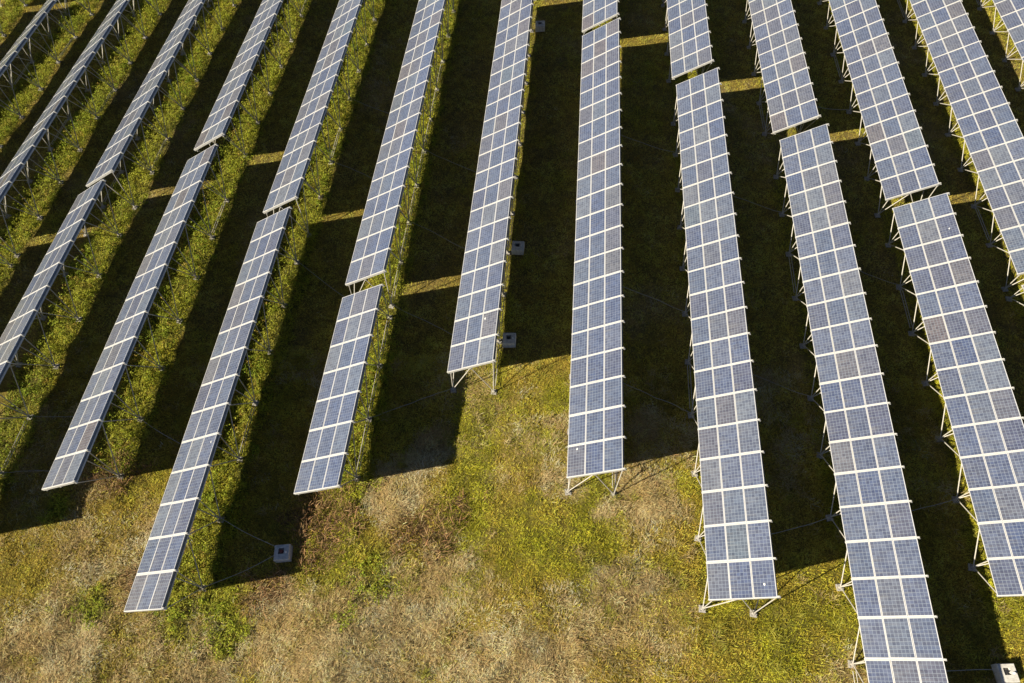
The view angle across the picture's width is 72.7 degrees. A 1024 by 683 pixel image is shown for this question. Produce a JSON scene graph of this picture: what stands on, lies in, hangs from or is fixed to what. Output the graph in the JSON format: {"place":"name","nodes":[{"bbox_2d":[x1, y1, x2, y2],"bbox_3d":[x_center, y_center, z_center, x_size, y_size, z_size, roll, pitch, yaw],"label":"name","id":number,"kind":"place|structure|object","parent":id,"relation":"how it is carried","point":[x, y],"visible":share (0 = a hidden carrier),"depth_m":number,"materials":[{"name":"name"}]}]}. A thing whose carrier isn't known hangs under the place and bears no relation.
{"place":"outdoors","nodes":[
{"label":"outdoors","id":0,"kind":"place"},
{"bbox_2d":[0,0,1023,682],"bbox_3d":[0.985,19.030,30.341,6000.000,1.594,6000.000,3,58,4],"label":"ground","id":1,"kind":"structure","parent":0,"point":[526,134],"depth_m":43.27,"materials":[{"name":"green plant"}]},
{"bbox_2d":[0,254,13,267],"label":"solar table","id":2,"kind":"object","parent":1,"relation":"on","point":[8,263],"visible":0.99,"depth_m":46.37,"materials":[{"name":"metal"}]},
{"bbox_2d":[0,0,93,148],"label":"solar table","id":3,"kind":"object","parent":1,"relation":"on","point":[23,38],"visible":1,"depth_m":56.73,"materials":[{"name":"glass"}]},
{"bbox_2d":[0,179,122,476],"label":"solar table","id":4,"kind":"object","parent":1,"relation":"on","point":[29,306],"visible":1,"depth_m":42.27,"materials":[{"name":"glass"}]},
{"bbox_2d":[0,0,161,257],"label":"solar table","id":5,"kind":"object","parent":1,"relation":"on","point":[40,129],"visible":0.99,"depth_m":51.76,"materials":[{"name":"glass"}]},
{"bbox_2d":[42,144,228,490],"bbox_3d":[-22.039,-2.198,42.431,2.930,4.162,23.880,3,58,4],"label":"solar table","id":6,"kind":"object","parent":1,"relation":"on","point":[70,460],"visible":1,"depth_m":40.12,"materials":[{"name":"glass"}]},
{"bbox_2d":[86,0,235,209],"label":"solar table","id":7,"kind":"object","parent":1,"relation":"on","point":[114,152],"visible":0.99,"depth_m":51.48,"materials":[{"name":"glass"}]},
{"bbox_2d":[124,207,299,611],"bbox_3d":[-16.105,2.752,39.401,2.974,4.219,24.190,3,58,4],"label":"solar table","id":8,"kind":"object","parent":1,"relation":"on","point":[154,580],"visible":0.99,"depth_m":36.95,"materials":[{"name":"glass"}]},
{"bbox_2d":[194,0,306,156],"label":"solar table","id":9,"kind":"object","parent":1,"relation":"on","point":[229,98],"visible":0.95,"depth_m":52.14,"materials":[{"name":"glass"}]},
{"bbox_2d":[273,544,292,562],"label":"concrete block","id":10,"kind":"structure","parent":1,"relation":"on","point":[283,553],"depth_m":35.50,"materials":[{"name":"grey concrete"}]},
{"bbox_2d":[205,555,273,586],"bbox_3d":[-13.830,11.679,35.330,3.785,0.430,0.089,-21,60,-11],"label":"cable","id":11,"kind":"object","parent":10,"relation":"attached to","point":[240,572],"visible":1,"depth_m":35.38,"materials":[{"name":"black rubber"}]},
{"bbox_2d":[221,518,273,545],"bbox_3d":[-13.719,9.977,36.242,3.626,0.173,0.082,21,61,15],"label":"cable","id":12,"kind":"object","parent":10,"relation":"attached to","point":[247,533],"visible":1,"depth_m":36.30,"materials":[{"name":"black rubber"}]},
{"bbox_2d":[84,436,494,621],"bbox_3d":[-12.496,9.779,36.235,23.186,1.431,9.545,3,58,4],"label":"dead brush","id":13,"kind":"object","parent":1,"relation":"on","point":[280,595],"visible":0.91,"depth_m":36.10,"materials":[{"name":"brown plant"}]},
{"bbox_2d":[263,0,376,236],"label":"solar table","id":14,"kind":"object","parent":1,"relation":"on","point":[292,169],"visible":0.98,"depth_m":49.74,"materials":[{"name":"glass"}]},
{"bbox_2d":[294,284,391,494],"bbox_3d":[-9.213,2.737,38.832,2.901,3.931,12.452,3,58,4],"label":"solar table","id":15,"kind":"object","parent":1,"relation":"on","point":[325,454],"visible":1,"depth_m":37.48,"materials":[{"name":"glass"}]},
{"bbox_2d":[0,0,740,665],"bbox_3d":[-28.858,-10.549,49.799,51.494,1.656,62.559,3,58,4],"label":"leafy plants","id":16,"kind":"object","parent":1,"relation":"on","point":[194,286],"visible":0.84,"depth_m":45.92,"materials":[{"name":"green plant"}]},
{"bbox_2d":[345,0,455,308],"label":"solar table","id":17,"kind":"object","parent":1,"relation":"on","point":[372,252],"visible":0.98,"depth_m":47.32,"materials":[{"name":"glass"}]},
{"bbox_2d":[447,0,533,394],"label":"solar table","id":18,"kind":"object","parent":1,"relation":"on","point":[476,330],"visible":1,"depth_m":44.41,"materials":[{"name":"glass"}]},
{"bbox_2d":[369,388,451,417],"bbox_3d":[-5.781,3.516,39.852,5.072,0.166,0.098,-19,59,-10],"label":"cable","id":19,"kind":"object","parent":18,"relation":"attached to","point":[412,402],"visible":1,"depth_m":39.93,"materials":[{"name":"black rubber"}]},
{"bbox_2d":[502,333,515,347],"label":"concrete block","id":20,"kind":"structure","parent":1,"relation":"on","point":[508,340],"depth_m":41.53,"materials":[{"name":"concrete"}]},
{"bbox_2d":[0,0,1023,682],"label":"dry grass","id":21,"kind":"structure","parent":1,"relation":"on","point":[348,666],"depth_m":34.12,"materials":[{"name":"beige plant"}]},
{"bbox_2d":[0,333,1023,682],"bbox_3d":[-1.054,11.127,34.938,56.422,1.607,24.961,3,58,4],"label":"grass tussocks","id":22,"kind":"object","parent":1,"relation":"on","point":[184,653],"depth_m":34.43,"materials":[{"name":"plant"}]},
{"bbox_2d":[511,241,524,254],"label":"concrete block","id":23,"kind":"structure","parent":1,"relation":"on","point":[517,248],"depth_m":45.27,"materials":[{"name":"concrete"}]},
{"bbox_2d":[535,21,544,31],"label":"concrete block","id":24,"kind":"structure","parent":1,"relation":"on","point":[539,26],"depth_m":58.00,"materials":[{"name":"concrete"}]},
{"bbox_2d":[565,17,626,497],"bbox_3d":[5.481,-8.027,44.485,2.935,4.046,36.151,3,58,4],"label":"solar table","id":25,"kind":"object","parent":1,"relation":"on","point":[595,434],"visible":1,"depth_m":40.41,"materials":[{"name":"glass"}]},
{"bbox_2d":[581,0,619,38],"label":"solar table","id":26,"kind":"object","parent":1,"relation":"on","point":[596,12],"visible":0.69,"depth_m":55.15,"materials":[{"name":"glass"}]},
{"bbox_2d":[661,0,713,82],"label":"solar table","id":27,"kind":"object","parent":1,"relation":"on","point":[689,36],"visible":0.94,"depth_m":53.33,"materials":[{"name":"glass"}]},
{"bbox_2d":[671,67,780,617],"bbox_3d":[11.809,-3.077,41.344,3.067,4.070,36.098,3,58,4],"label":"solar table","id":28,"kind":"object","parent":1,"relation":"on","point":[736,533],"visible":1,"depth_m":37.26,"materials":[{"name":"glass"}]},
{"bbox_2d":[772,516,830,533],"bbox_3d":[14.081,9.490,35.283,4.702,0.421,0.079,-14,59,-7],"label":"cable","id":29,"kind":"object","parent":28,"relation":"attached to","point":[800,526],"visible":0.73,"depth_m":35.43,"materials":[{"name":"black rubber"}]},
{"bbox_2d":[742,0,820,135],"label":"solar table","id":30,"kind":"object","parent":1,"relation":"on","point":[771,43],"visible":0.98,"depth_m":51.33,"materials":[{"name":"glass"}]},
{"bbox_2d":[773,123,948,682],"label":"solar table","id":31,"kind":"object","parent":1,"relation":"on","point":[886,577],"visible":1,"depth_m":35.57,"materials":[{"name":"glass"}]},
{"bbox_2d":[817,0,941,217],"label":"solar table","id":32,"kind":"object","parent":1,"relation":"on","point":[912,146],"visible":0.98,"depth_m":49.07,"materials":[{"name":"glass"}]},
{"bbox_2d":[885,192,1023,596],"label":"solar table","id":33,"kind":"object","parent":1,"relation":"on","point":[995,454],"visible":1,"depth_m":37.15,"materials":[{"name":"glass"}]},
{"bbox_2d":[897,0,1023,291],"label":"solar table","id":34,"kind":"object","parent":1,"relation":"on","point":[962,85],"visible":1,"depth_m":48.44,"materials":[{"name":"glass"}]},
{"bbox_2d":[976,0,1023,90],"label":"solar table","id":35,"kind":"object","parent":1,"relation":"on","point":[1011,12],"visible":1,"depth_m":54.63,"materials":[{"name":"glass"}]},
{"bbox_2d":[991,663,1019,682],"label":"concrete block","id":36,"kind":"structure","parent":1,"relation":"on","point":[1005,672],"depth_m":31.50,"materials":[{"name":"concrete"}]},
{"bbox_2d":[950,669,996,670],"bbox_3d":[20.184,14.995,31.799,3.786,0.237,0.107,0,58,2],"label":"cable","id":37,"kind":"object","parent":36,"relation":"attached to","point":[974,669],"visible":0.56,"depth_m":31.77,"materials":[{"name":"black rubber"}]},
{"bbox_2d":[1005,285,1023,305],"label":"solar table","id":38,"kind":"object","parent":1,"relation":"on","point":[1010,299],"visible":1,"depth_m":42.26,"materials":[{"name":"metal"}]}
]}

